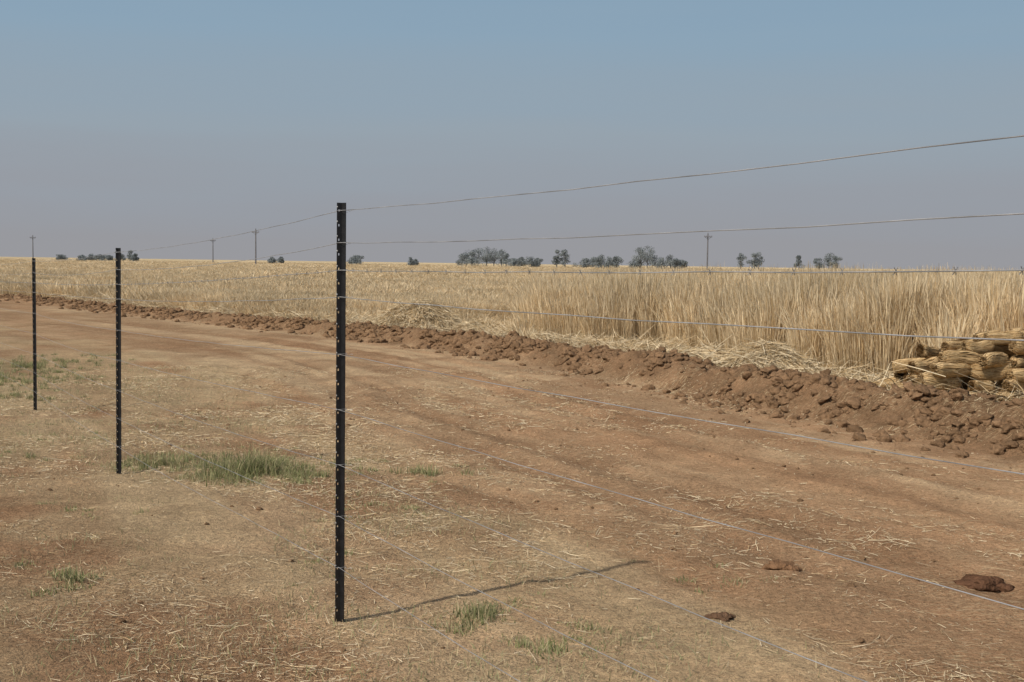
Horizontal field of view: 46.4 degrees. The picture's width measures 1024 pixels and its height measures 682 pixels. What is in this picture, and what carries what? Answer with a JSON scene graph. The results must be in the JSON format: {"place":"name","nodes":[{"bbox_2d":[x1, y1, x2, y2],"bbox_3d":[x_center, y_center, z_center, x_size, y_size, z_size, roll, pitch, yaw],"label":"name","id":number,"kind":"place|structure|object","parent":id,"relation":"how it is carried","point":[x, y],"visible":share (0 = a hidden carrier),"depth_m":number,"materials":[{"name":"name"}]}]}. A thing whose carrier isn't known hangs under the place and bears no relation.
{"place":"outdoors","nodes":[
{"label":"outdoors","id":0,"kind":"place"},
{"bbox_2d":[0,257,1023,681],"bbox_3d":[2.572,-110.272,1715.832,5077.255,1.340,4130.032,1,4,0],"label":"ground","id":1,"kind":"structure","parent":0,"point":[684,471],"depth_m":6.83,"materials":[{"name":"soil"}]},
{"bbox_2d":[30,235,35,257],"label":"utility pole","id":2,"kind":"object","parent":1,"relation":"on","point":[32,246],"visible":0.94,"depth_m":408.79,"materials":[{"name":"grey wood"}]},
{"bbox_2d":[32,258,36,409],"bbox_3d":[-5.019,0.106,12.570,0.037,1.950,0.036,1,4,0],"label":"fence post","id":3,"kind":"object","parent":1,"relation":"in","point":[34,336],"visible":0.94,"depth_m":12.55,"materials":[{"name":"black metal"}]},
{"bbox_2d":[115,248,121,473],"bbox_3d":[-2.775,0.321,8.439,0.037,1.950,0.034,1,4,0],"label":"fence post","id":4,"kind":"object","parent":1,"relation":"in","point":[118,351],"visible":0.94,"depth_m":8.42,"materials":[{"name":"black metal"}]},
{"bbox_2d":[252,229,258,263],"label":"utility pole","id":5,"kind":"object","parent":1,"relation":"on","point":[255,232],"visible":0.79,"depth_m":298.95,"materials":[{"name":"grey wood"}]},
{"bbox_2d":[335,203,345,622],"bbox_3d":[-0.659,0.450,4.596,0.036,1.952,0.032,1,4,0],"label":"fence post","id":6,"kind":"object","parent":1,"relation":"in","point":[340,404],"visible":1,"depth_m":4.57,"materials":[{"name":"black metal"}]},
{"bbox_2d":[0,135,1023,681],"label":"fence wire","id":7,"kind":"object","parent":6,"relation":"attached to","point":[748,271],"visible":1,"depth_m":2.85,"materials":[{"name":"grey metal"}]},
{"bbox_2d":[0,353,784,661],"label":"green grass tufts","id":8,"kind":"object","parent":1,"relation":"on","point":[255,466],"visible":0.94,"depth_m":8.47,"materials":[{"name":"green plant"}]},
{"bbox_2d":[371,294,461,330],"bbox_3d":[-2.192,-0.466,28.241,2.801,1.308,2.207,1,4,0],"label":"straw heap","id":9,"kind":"object","parent":1,"relation":"on","point":[415,312],"visible":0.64,"depth_m":27.85,"materials":[{"name":"beige plant"}]},
{"bbox_2d":[0,363,896,681],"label":"grass stubble","id":10,"kind":"object","parent":1,"relation":"on","point":[316,615],"depth_m":4.90,"materials":[{"name":"plant"}]},
{"bbox_2d":[55,246,841,269],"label":"distant trees","id":11,"kind":"object","parent":1,"relation":"on","point":[465,258],"visible":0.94,"depth_m":458.49,"materials":[{"name":"green plant"}]},
{"bbox_2d":[445,318,498,331],"bbox_3d":[-0.918,-0.189,27.874,2.144,0.740,1.782,1,4,0],"label":"straw heap","id":12,"kind":"object","parent":1,"relation":"on","point":[471,322],"visible":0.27,"depth_m":27.66,"materials":[{"name":"beige plant"}]},
{"bbox_2d":[0,293,1023,679],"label":"soil clods","id":13,"kind":"object","parent":1,"relation":"on","point":[936,407],"visible":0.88,"depth_m":14.09,"materials":[{"name":"brown soil"}]},
{"bbox_2d":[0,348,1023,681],"bbox_3d":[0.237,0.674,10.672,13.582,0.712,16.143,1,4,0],"label":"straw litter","id":14,"kind":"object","parent":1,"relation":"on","point":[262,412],"visible":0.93,"depth_m":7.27,"materials":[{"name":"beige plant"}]},
{"bbox_2d":[50,286,1023,400],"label":"cut straw strip","id":15,"kind":"object","parent":1,"relation":"on","point":[592,341],"visible":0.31,"depth_m":22.98,"materials":[{"name":"beige plant"}]},
{"bbox_2d":[652,338,735,363],"bbox_3d":[2.900,0.380,18.540,2.170,0.842,1.975,1,4,0],"label":"straw heap","id":16,"kind":"object","parent":1,"relation":"on","point":[714,349],"visible":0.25,"depth_m":18.39,"materials":[{"name":"beige plant"}]},
{"bbox_2d":[704,234,711,268],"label":"utility pole","id":17,"kind":"object","parent":1,"relation":"on","point":[707,235],"visible":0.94,"depth_m":269.06,"materials":[{"name":"grey wood"}]},
{"bbox_2d":[704,612,735,621],"bbox_3d":[0.838,1.106,4.784,0.131,0.038,0.092,1,4,0],"label":"dirt clod","id":18,"kind":"object","parent":1,"relation":"on","point":[724,616],"visible":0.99,"depth_m":4.78,"materials":[{"name":"soil"}]},
{"bbox_2d":[715,336,822,372],"bbox_3d":[3.681,0.389,17.369,2.090,0.989,2.001,1,4,0],"label":"straw heap","id":19,"kind":"object","parent":1,"relation":"on","point":[782,349],"visible":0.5,"depth_m":17.11,"materials":[{"name":"beige plant"}]},
{"bbox_2d":[761,559,802,570],"bbox_3d":[1.291,1.083,5.741,0.198,0.055,0.153,1,4,0],"label":"dirt clod","id":20,"kind":"object","parent":1,"relation":"on","point":[777,564],"visible":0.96,"depth_m":5.71,"materials":[{"name":"soil"}]},
{"bbox_2d":[814,365,875,381],"bbox_3d":[4.271,0.630,15.690,1.752,0.600,1.573,1,4,0],"label":"straw heap","id":21,"kind":"object","parent":1,"relation":"on","point":[836,374],"visible":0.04,"depth_m":15.62,"materials":[{"name":"beige plant"}]},
{"bbox_2d":[872,328,1023,400],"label":"thatch bundle pile","id":22,"kind":"object","parent":1,"relation":"on","point":[989,363],"visible":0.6,"depth_m":13.37,"materials":[{"name":"plant"}]},
{"bbox_2d":[952,574,1014,591],"bbox_3d":[2.172,1.122,5.527,0.265,0.081,0.198,0,4,-16],"label":"dirt clod","id":23,"kind":"object","parent":1,"relation":"on","point":[984,583],"visible":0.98,"depth_m":5.47,"materials":[{"name":"soil"}]},
{"bbox_2d":[0,258,1023,377],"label":"dry grass field","id":24,"kind":"structure","parent":0,"point":[958,304],"depth_m":25.66,"materials":[{"name":"beige plant"}]},
{"bbox_2d":[0,0,1023,269],"label":"sky","id":25,"kind":"structure","parent":0,"point":[134,125],"materials":[{"name":"blue"}]}
]}

